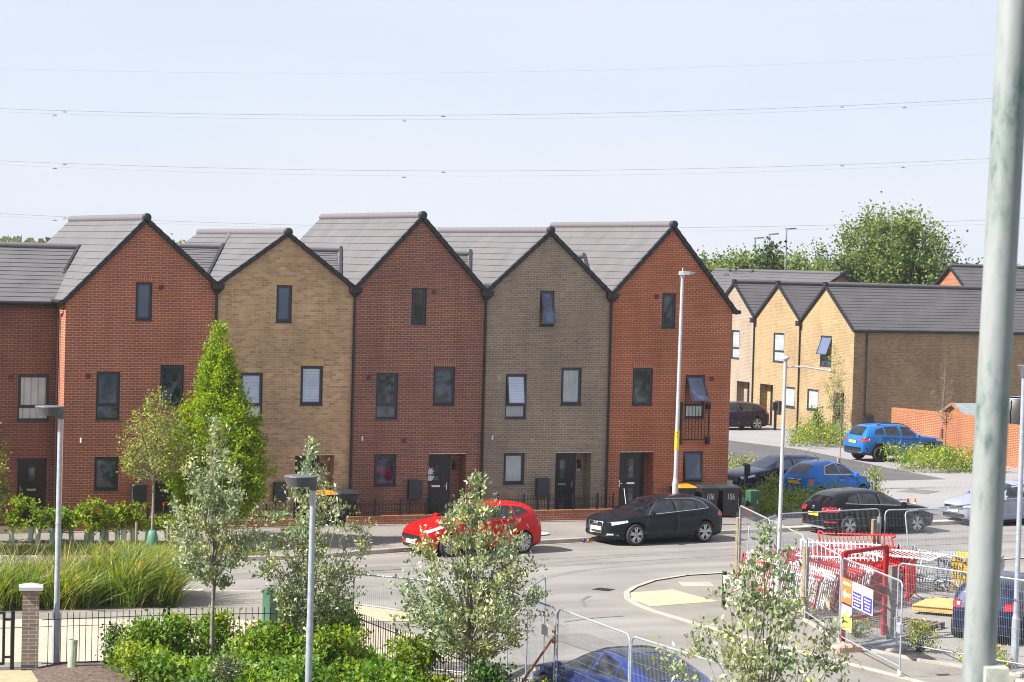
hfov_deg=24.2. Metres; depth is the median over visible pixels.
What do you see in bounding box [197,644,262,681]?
leafy shrub
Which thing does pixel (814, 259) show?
background tree
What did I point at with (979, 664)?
galvanised pole
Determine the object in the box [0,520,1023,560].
kerb
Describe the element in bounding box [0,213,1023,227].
power line
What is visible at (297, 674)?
leafy shrub
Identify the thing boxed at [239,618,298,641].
leafy shrub
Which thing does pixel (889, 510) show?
fence panel
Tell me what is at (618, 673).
side window
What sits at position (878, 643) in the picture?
loose bars
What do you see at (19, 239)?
wood
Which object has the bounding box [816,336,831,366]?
window
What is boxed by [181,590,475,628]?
footway edging
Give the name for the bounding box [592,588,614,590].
access cover
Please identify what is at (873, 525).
fence post
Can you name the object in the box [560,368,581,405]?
window
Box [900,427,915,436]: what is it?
side window
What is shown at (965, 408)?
garden shed
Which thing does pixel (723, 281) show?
house
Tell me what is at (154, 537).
planting bag
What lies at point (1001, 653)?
yard weeds
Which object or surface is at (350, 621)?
leafy shrub
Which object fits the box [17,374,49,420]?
window
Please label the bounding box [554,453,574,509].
door
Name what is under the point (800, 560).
crowd barrier
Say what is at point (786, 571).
crowd barrier
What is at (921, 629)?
yard weeds
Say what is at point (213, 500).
whitebeam tree
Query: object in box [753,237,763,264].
floodlight mast
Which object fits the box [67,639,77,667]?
tree guard
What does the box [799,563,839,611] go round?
crowd barrier
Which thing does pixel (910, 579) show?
crowd barrier
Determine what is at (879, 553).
crowd barrier
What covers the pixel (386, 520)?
wall
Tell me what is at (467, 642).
whitebeam tree
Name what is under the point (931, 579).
crowd barrier
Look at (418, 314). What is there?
window
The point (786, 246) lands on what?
floodlight mast
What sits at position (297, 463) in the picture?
door
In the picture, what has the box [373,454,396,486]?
window
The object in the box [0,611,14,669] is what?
garden gate
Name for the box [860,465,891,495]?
tall weed
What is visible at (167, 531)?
tree stake
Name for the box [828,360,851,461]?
thin sapling
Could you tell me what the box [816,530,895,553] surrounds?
crowd barrier
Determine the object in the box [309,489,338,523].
wheelie bin
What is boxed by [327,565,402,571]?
road patch
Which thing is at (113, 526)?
hedge sapling
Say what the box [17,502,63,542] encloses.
hedge sapling
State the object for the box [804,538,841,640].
fence panel
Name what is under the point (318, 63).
sky
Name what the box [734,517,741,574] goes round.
fence post
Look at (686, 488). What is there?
wheelie bin
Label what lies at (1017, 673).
fence panel
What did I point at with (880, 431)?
side window
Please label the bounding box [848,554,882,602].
crowd barrier
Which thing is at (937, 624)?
pallet
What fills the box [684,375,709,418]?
window
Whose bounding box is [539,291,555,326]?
window
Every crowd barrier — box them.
[732,553,775,598]
[734,552,776,596]
[737,549,784,596]
[758,550,796,586]
[769,566,814,611]
[771,548,809,565]
[781,561,826,614]
[781,562,823,613]
[790,562,831,613]
[792,561,835,612]
[795,539,880,561]
[796,559,839,610]
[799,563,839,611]
[809,557,848,603]
[810,561,838,609]
[813,559,856,609]
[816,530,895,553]
[817,558,861,594]
[819,558,865,592]
[825,558,869,585]
[831,558,872,585]
[833,554,878,605]
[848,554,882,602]
[848,559,882,605]
[849,556,878,584]
[850,554,890,601]
[852,545,895,562]
[856,554,895,601]
[860,553,904,602]
[863,549,947,571]
[866,554,900,581]
[882,543,919,584]
[882,544,911,590]
[896,558,923,606]
[898,544,952,590]
[911,545,966,590]
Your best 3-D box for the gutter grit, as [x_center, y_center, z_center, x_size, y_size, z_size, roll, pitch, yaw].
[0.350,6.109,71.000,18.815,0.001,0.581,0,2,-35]
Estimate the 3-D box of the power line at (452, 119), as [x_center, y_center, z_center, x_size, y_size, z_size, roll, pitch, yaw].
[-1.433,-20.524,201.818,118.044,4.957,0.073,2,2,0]
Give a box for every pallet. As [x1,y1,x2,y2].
[853,615,907,627]
[895,618,944,631]
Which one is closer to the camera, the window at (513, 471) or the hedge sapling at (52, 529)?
the hedge sapling at (52, 529)
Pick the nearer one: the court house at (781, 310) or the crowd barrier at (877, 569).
the crowd barrier at (877, 569)
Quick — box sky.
[0,0,1023,266]
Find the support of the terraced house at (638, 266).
on the front gardens
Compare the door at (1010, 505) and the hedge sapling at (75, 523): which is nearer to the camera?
the hedge sapling at (75, 523)
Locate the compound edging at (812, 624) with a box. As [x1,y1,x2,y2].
[765,597,1023,677]
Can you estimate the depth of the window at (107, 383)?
70.51 m
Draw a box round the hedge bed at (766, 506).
[728,476,865,515]
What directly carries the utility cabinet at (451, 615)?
on the footway at (237, 601)
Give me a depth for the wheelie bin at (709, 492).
77.83 m
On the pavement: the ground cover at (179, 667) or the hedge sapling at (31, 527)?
the hedge sapling at (31, 527)
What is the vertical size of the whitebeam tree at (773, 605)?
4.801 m
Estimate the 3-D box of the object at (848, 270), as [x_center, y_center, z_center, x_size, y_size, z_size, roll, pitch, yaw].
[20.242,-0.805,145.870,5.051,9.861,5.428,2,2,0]
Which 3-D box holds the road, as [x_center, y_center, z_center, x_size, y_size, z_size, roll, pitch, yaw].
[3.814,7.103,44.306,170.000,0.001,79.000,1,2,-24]
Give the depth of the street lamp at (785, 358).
58.61 m
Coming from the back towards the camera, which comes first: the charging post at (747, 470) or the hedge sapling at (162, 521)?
the charging post at (747, 470)
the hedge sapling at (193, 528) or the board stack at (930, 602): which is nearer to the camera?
the board stack at (930, 602)
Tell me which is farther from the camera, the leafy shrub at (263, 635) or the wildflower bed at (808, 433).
the wildflower bed at (808, 433)
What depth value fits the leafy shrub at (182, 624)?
47.48 m
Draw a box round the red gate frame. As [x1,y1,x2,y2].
[841,545,888,641]
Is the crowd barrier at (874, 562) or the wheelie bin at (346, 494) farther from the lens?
the wheelie bin at (346, 494)
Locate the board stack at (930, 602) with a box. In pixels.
[912,597,953,613]
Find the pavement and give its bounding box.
[0,517,764,555]
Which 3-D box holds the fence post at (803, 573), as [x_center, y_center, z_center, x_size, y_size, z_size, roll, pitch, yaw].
[7.004,5.785,57.138,0.130,1.760,0.130,1,2,-24]
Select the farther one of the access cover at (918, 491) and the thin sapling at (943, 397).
the thin sapling at (943, 397)
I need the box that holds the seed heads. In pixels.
[0,534,205,605]
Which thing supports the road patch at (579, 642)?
on the road
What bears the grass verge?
on the pavement
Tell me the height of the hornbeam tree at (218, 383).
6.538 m
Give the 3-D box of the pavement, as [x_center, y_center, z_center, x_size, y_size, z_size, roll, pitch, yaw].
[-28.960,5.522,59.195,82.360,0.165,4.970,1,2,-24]
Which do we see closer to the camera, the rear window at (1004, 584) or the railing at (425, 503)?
the rear window at (1004, 584)
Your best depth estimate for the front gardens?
69.67 m
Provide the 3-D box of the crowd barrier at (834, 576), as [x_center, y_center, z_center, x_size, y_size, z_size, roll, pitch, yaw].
[7.379,6.055,58.886,0.571,1.070,2.184,9,-1,-21]
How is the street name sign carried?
on the corner footway at (925, 672)
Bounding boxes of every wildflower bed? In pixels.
[785,417,850,447]
[878,439,1008,472]
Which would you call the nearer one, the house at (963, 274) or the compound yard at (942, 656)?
the compound yard at (942, 656)
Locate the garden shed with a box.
[939,402,975,414]
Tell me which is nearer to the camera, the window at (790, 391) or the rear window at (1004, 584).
the rear window at (1004, 584)
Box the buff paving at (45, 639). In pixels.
[0,619,462,674]
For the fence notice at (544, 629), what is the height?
0.200 m
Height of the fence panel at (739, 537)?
1.998 m
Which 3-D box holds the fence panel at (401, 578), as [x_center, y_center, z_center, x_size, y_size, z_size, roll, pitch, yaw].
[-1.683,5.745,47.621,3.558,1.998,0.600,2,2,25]
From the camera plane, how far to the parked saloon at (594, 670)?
43.49 m
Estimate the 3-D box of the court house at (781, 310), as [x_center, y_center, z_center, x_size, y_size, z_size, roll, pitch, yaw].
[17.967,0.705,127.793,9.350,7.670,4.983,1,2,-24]
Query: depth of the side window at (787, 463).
87.99 m
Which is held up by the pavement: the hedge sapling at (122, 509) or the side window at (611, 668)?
the hedge sapling at (122, 509)
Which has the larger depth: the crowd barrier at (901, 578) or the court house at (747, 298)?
the court house at (747, 298)
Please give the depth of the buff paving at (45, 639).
51.73 m
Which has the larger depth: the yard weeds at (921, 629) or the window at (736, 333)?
the window at (736, 333)
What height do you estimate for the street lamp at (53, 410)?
5.238 m
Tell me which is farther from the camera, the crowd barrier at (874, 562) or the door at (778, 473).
the door at (778, 473)
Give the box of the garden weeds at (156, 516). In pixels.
[70,508,304,520]
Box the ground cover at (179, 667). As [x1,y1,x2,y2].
[100,613,454,681]
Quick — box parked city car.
[783,454,869,499]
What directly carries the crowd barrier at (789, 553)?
on the compound yard at (942, 656)
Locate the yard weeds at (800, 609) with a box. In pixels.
[785,595,824,618]
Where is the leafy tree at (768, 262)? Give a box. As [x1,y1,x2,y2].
[740,233,792,271]
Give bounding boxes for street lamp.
[35,405,63,662]
[284,474,317,681]
[672,268,694,492]
[775,355,831,598]
[1010,365,1023,667]
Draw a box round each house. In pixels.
[0,242,77,525]
[47,213,224,521]
[177,228,363,522]
[300,211,494,515]
[437,226,619,509]
[550,221,740,507]
[711,268,855,291]
[725,279,854,402]
[750,281,923,428]
[795,282,1023,432]
[933,264,1023,286]
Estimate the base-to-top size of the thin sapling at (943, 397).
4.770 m
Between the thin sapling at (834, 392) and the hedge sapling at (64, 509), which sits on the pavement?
the hedge sapling at (64, 509)
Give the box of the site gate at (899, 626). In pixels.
[839,558,903,676]
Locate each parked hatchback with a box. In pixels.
[402,499,540,556]
[585,493,721,545]
[729,401,768,429]
[801,487,932,535]
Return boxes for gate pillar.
[19,583,42,669]
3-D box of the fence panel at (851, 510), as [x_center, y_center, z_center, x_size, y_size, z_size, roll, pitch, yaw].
[8.414,5.486,63.318,3.758,1.998,0.600,0,2,-36]
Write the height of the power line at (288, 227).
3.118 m
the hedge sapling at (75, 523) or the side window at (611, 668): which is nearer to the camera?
the side window at (611, 668)
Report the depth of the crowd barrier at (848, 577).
58.90 m
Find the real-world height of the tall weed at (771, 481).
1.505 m
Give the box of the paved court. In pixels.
[729,425,1023,516]
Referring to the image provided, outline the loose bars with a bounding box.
[861,639,899,648]
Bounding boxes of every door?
[18,460,43,522]
[154,459,176,516]
[294,456,317,519]
[427,454,448,513]
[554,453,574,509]
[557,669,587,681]
[589,676,609,681]
[618,453,642,505]
[769,471,786,486]
[770,385,772,423]
[882,437,900,450]
[901,438,921,450]
[1004,499,1023,515]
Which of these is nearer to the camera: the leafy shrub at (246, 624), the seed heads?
the leafy shrub at (246, 624)
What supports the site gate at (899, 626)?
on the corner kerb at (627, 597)
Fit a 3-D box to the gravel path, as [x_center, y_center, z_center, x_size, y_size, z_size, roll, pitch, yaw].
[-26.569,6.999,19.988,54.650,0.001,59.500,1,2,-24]
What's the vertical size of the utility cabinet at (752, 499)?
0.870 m
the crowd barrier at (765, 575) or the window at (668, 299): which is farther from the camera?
the window at (668, 299)
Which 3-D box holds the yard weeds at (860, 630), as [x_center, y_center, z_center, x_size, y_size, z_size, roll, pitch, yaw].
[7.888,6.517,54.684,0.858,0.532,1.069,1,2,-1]
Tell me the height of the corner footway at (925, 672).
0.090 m
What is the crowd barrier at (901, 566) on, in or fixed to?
on the compound yard at (942, 656)
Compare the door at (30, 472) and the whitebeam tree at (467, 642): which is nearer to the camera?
the whitebeam tree at (467, 642)
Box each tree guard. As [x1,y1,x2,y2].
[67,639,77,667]
[104,637,112,657]
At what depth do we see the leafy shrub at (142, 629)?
47.01 m
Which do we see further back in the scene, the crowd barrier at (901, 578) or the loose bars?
the crowd barrier at (901, 578)
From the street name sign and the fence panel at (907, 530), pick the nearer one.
the street name sign
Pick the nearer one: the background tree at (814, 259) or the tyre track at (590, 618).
the tyre track at (590, 618)
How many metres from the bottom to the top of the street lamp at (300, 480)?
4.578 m
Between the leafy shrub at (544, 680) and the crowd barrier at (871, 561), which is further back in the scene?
the crowd barrier at (871, 561)
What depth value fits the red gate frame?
54.71 m
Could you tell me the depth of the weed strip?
96.34 m
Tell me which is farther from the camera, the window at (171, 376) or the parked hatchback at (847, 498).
the parked hatchback at (847, 498)
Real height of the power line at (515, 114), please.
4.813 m
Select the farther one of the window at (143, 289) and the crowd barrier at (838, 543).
the window at (143, 289)
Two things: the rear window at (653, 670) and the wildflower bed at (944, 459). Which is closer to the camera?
the rear window at (653, 670)
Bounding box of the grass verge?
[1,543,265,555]
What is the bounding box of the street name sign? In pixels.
[722,571,746,611]
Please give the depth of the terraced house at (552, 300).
76.35 m
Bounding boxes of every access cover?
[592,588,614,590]
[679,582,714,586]
[896,489,939,493]
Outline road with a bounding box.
[0,522,1023,681]
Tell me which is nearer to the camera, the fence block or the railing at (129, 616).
the railing at (129, 616)
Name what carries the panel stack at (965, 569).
on the compound yard at (942, 656)
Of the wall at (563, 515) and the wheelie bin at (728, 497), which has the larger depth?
the wheelie bin at (728, 497)
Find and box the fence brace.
[521,629,555,681]
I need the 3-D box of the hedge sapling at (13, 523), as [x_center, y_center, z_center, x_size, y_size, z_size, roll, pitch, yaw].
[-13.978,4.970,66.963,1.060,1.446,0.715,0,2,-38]
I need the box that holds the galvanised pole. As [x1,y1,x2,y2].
[961,0,1023,681]
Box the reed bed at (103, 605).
[2,601,174,609]
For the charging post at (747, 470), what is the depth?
86.09 m
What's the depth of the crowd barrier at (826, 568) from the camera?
59.41 m
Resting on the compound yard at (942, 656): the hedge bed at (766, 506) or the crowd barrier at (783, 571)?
the crowd barrier at (783, 571)
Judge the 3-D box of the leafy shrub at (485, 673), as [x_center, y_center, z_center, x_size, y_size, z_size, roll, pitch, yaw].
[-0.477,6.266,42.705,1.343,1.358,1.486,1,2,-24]
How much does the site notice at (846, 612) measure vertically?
0.550 m
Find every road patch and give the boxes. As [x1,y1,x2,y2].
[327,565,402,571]
[545,633,622,651]
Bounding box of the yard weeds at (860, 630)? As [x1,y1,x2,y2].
[845,616,876,639]
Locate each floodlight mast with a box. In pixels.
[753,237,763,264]
[784,228,795,268]
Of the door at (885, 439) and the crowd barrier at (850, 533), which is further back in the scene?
the door at (885, 439)
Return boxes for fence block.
[831,643,861,652]
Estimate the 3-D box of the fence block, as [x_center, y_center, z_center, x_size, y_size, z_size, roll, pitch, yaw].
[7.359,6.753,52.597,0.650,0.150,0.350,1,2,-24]
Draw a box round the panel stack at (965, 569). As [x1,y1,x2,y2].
[933,550,1004,590]
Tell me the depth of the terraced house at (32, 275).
70.72 m
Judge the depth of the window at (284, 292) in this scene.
72.63 m
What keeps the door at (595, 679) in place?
in the parked saloon at (594, 670)
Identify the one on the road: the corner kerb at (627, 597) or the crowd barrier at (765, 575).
the corner kerb at (627, 597)
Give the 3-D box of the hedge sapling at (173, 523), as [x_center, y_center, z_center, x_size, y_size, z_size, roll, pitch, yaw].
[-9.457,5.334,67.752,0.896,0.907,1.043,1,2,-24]
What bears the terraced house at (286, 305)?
on the front gardens
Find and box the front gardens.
[0,516,738,533]
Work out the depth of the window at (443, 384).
74.88 m
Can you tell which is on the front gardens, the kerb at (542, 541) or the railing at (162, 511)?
the railing at (162, 511)
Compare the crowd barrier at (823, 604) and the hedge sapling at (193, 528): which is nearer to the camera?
the crowd barrier at (823, 604)
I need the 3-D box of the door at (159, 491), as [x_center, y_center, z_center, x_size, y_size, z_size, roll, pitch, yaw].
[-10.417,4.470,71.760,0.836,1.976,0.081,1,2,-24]
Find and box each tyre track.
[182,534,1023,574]
[447,554,664,616]
[507,561,680,625]
[564,616,616,621]
[580,596,589,605]
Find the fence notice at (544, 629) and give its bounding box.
[541,624,547,635]
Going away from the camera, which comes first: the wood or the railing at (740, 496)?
the railing at (740, 496)
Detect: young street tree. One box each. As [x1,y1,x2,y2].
[0,422,15,516]
[116,386,197,529]
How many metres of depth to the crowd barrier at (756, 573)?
60.61 m
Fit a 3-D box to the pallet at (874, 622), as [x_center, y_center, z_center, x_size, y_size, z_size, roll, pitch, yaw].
[8.669,6.641,56.826,1.000,0.140,1.200,3,3,41]
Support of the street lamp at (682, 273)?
on the pavement
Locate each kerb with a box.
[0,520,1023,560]
[624,557,1023,681]
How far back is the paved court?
98.97 m
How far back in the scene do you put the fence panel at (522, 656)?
45.05 m
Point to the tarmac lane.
(745, 448)
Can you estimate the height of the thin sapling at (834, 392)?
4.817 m
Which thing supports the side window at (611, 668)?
in the parked saloon at (594, 670)
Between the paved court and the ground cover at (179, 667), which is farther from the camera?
the paved court
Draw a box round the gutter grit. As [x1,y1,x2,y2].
[242,533,753,561]
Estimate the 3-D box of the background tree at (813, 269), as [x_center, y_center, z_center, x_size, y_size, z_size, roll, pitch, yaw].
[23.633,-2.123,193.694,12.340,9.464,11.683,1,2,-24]
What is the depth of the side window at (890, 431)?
104.67 m
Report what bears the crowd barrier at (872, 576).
on the compound yard at (942, 656)
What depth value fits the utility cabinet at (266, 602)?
53.78 m
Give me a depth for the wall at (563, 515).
75.68 m
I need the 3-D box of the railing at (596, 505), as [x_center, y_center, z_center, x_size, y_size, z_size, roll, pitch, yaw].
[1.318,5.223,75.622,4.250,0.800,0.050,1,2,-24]
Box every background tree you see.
[697,243,758,272]
[709,245,821,270]
[772,246,842,269]
[783,256,832,270]
[945,257,1023,266]
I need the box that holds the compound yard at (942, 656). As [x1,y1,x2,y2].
[781,564,1023,672]
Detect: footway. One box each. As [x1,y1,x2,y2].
[0,591,531,681]
[623,558,1023,681]
[755,510,957,526]
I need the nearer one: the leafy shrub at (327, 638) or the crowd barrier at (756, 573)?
the leafy shrub at (327, 638)
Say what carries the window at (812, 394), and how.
in the court house at (894, 342)
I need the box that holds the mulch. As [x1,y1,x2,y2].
[31,662,135,681]
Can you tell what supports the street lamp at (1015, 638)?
on the compound yard at (942, 656)
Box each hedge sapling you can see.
[0,493,27,542]
[6,497,45,541]
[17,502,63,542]
[33,507,72,543]
[43,509,80,541]
[49,502,95,542]
[70,497,103,543]
[71,505,104,542]
[83,495,117,544]
[91,503,121,541]
[100,505,143,543]
[111,500,130,544]
[123,499,151,542]
[132,516,163,543]
[149,514,176,541]
[164,516,193,538]
[182,517,206,540]
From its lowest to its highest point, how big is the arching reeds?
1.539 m
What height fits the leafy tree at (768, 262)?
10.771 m
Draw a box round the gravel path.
[0,670,37,681]
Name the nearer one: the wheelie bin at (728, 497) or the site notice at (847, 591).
the site notice at (847, 591)
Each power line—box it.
[0,98,992,116]
[0,158,988,172]
[0,162,982,177]
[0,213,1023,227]
[2,54,982,72]
[6,216,980,230]
[18,101,992,120]
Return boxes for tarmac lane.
[728,440,942,480]
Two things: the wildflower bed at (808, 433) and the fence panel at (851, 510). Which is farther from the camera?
the wildflower bed at (808, 433)
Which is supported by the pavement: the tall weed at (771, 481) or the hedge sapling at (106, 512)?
the hedge sapling at (106, 512)
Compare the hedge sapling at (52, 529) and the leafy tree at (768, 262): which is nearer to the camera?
the hedge sapling at (52, 529)
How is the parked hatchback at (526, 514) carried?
on the road
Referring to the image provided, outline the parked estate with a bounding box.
[951,571,1023,643]
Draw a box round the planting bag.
[146,530,158,546]
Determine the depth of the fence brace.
44.23 m
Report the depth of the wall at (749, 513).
78.38 m
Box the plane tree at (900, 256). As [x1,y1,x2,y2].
[800,191,968,284]
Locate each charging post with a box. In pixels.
[743,464,750,498]
[772,402,777,429]
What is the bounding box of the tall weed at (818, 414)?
[809,404,826,442]
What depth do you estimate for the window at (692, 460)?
78.55 m
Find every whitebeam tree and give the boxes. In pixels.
[159,413,275,658]
[247,436,377,632]
[382,469,554,681]
[647,516,863,681]
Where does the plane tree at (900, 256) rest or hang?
on the paved court
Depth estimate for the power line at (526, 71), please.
200.01 m
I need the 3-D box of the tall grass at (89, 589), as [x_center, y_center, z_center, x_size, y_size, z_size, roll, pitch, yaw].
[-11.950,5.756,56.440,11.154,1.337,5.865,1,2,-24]
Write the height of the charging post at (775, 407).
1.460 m
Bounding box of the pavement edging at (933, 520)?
[774,519,964,527]
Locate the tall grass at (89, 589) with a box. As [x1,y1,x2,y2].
[0,553,205,610]
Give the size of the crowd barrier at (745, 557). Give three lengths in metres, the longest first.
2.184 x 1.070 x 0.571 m
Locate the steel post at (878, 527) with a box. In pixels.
[877,517,880,543]
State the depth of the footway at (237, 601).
55.50 m
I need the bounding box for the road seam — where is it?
[192,540,1023,580]
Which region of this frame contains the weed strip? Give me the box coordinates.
[728,451,761,469]
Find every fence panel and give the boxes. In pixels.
[352,573,508,680]
[463,590,556,681]
[525,577,545,681]
[555,609,630,681]
[629,636,737,681]
[727,505,769,587]
[736,515,776,605]
[759,520,813,618]
[777,508,879,546]
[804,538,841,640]
[884,507,969,574]
[885,563,1023,676]
[905,504,970,576]
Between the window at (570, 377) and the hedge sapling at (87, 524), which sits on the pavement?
the hedge sapling at (87, 524)
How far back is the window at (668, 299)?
78.03 m
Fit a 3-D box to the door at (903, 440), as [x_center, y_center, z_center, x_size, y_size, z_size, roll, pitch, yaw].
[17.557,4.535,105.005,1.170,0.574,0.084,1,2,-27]
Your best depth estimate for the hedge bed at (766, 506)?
81.45 m
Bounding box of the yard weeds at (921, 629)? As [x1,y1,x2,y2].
[902,615,943,653]
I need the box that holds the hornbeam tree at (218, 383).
[152,315,282,527]
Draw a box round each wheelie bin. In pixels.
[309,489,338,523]
[332,489,359,523]
[670,483,696,495]
[693,483,719,506]
[715,483,740,515]
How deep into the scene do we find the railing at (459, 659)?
45.38 m
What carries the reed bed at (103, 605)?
on the footway at (237, 601)
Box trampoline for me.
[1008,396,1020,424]
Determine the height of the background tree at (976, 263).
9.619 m
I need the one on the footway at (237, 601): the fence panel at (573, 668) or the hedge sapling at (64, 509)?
the fence panel at (573, 668)
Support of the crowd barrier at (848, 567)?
on the compound yard at (942, 656)
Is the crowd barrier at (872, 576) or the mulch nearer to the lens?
the mulch
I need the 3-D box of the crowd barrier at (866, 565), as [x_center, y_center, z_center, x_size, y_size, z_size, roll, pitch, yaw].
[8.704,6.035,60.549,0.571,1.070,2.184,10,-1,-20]
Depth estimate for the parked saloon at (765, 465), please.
87.83 m
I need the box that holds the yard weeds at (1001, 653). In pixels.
[953,643,1013,666]
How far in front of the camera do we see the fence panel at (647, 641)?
40.44 m
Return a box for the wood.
[0,235,50,242]
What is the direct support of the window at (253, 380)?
in the terraced house at (286, 305)
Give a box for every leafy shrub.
[95,620,131,665]
[100,609,190,675]
[109,636,172,681]
[136,608,207,660]
[187,604,242,657]
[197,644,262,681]
[223,616,296,660]
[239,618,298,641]
[261,649,353,681]
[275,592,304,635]
[296,603,372,652]
[299,593,372,645]
[300,622,378,676]
[375,624,462,681]
[457,655,521,681]
[526,675,554,681]
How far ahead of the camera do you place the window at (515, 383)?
75.87 m
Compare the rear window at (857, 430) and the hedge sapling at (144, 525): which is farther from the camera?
the rear window at (857, 430)
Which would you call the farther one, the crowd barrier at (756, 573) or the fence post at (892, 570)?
the crowd barrier at (756, 573)
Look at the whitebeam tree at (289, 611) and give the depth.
47.54 m
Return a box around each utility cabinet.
[262,588,297,626]
[438,601,463,637]
[745,490,760,516]
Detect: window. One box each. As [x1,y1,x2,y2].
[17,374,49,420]
[93,457,118,490]
[95,372,120,420]
[135,282,152,320]
[160,365,183,405]
[240,373,262,419]
[275,285,292,322]
[299,366,322,405]
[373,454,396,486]
[375,373,397,419]
[411,288,426,324]
[432,367,454,405]
[503,453,524,484]
[504,374,526,418]
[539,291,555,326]
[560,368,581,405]
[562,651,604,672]
[592,653,618,678]
[616,665,627,680]
[632,368,652,405]
[632,653,700,681]
[661,293,675,328]
[682,451,702,481]
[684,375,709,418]
[731,330,739,358]
[772,333,784,362]
[776,458,791,469]
[786,387,794,408]
[792,458,807,464]
[806,389,817,410]
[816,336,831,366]
[849,425,866,434]
[874,428,884,434]
[884,426,899,435]
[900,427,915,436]
[999,582,1006,595]
[1006,485,1023,497]
[1019,581,1023,592]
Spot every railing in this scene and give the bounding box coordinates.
[41,606,306,665]
[66,503,294,520]
[349,497,463,515]
[350,610,528,681]
[495,492,613,509]
[737,490,741,511]
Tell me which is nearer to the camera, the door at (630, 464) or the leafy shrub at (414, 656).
the leafy shrub at (414, 656)
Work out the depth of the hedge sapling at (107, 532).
67.45 m
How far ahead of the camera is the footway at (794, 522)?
79.79 m
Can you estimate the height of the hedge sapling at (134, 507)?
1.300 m
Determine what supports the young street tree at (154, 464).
on the pavement
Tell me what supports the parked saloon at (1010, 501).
on the road
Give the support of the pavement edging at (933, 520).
on the footway at (794, 522)
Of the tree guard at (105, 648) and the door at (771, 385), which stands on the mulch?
the tree guard at (105, 648)
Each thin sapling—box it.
[823,342,843,426]
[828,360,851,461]
[930,353,956,437]
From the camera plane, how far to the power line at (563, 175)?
201.91 m
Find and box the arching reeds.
[65,535,243,606]
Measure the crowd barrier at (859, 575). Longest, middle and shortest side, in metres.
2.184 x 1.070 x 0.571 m
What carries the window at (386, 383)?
in the terraced house at (420, 362)
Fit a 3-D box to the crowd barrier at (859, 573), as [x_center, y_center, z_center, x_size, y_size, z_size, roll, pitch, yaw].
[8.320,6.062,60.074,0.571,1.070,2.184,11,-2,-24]
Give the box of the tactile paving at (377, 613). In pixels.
[354,605,423,620]
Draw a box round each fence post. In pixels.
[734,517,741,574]
[801,546,809,618]
[871,519,876,546]
[886,565,896,639]
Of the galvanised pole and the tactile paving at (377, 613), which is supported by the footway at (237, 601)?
the tactile paving at (377, 613)
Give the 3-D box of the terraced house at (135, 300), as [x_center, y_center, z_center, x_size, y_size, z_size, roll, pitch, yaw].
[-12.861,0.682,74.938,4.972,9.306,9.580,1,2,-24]
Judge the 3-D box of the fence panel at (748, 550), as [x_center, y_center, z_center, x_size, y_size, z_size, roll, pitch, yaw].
[6.329,5.522,60.602,0.600,1.998,3.058,2,2,20]
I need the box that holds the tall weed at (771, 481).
[758,470,787,510]
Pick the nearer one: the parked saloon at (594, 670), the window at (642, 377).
the parked saloon at (594, 670)
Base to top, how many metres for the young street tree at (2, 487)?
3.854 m
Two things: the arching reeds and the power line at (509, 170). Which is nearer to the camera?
the arching reeds
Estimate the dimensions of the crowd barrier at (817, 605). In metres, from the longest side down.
2.184 x 1.071 x 0.571 m
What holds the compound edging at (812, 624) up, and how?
on the compound yard at (942, 656)
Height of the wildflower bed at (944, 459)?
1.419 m
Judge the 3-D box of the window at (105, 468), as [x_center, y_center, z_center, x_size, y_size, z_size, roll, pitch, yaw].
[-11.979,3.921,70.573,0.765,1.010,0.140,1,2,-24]
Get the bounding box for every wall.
[63,519,297,532]
[345,514,432,525]
[534,508,611,521]
[739,506,754,520]
[891,407,1023,468]
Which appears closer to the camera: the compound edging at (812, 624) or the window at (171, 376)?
the compound edging at (812, 624)
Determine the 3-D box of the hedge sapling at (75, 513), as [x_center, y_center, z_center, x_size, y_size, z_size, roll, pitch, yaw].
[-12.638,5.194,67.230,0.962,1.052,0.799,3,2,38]
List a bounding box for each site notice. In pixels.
[841,604,851,632]
[842,577,851,605]
[852,582,862,610]
[862,586,872,615]
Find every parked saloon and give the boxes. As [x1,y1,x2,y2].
[532,645,713,681]
[727,449,818,494]
[942,480,1023,520]
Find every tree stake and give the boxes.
[135,522,137,545]
[166,521,168,548]
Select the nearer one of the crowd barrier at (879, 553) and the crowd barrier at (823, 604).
the crowd barrier at (823, 604)
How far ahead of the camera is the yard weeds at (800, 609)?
57.67 m

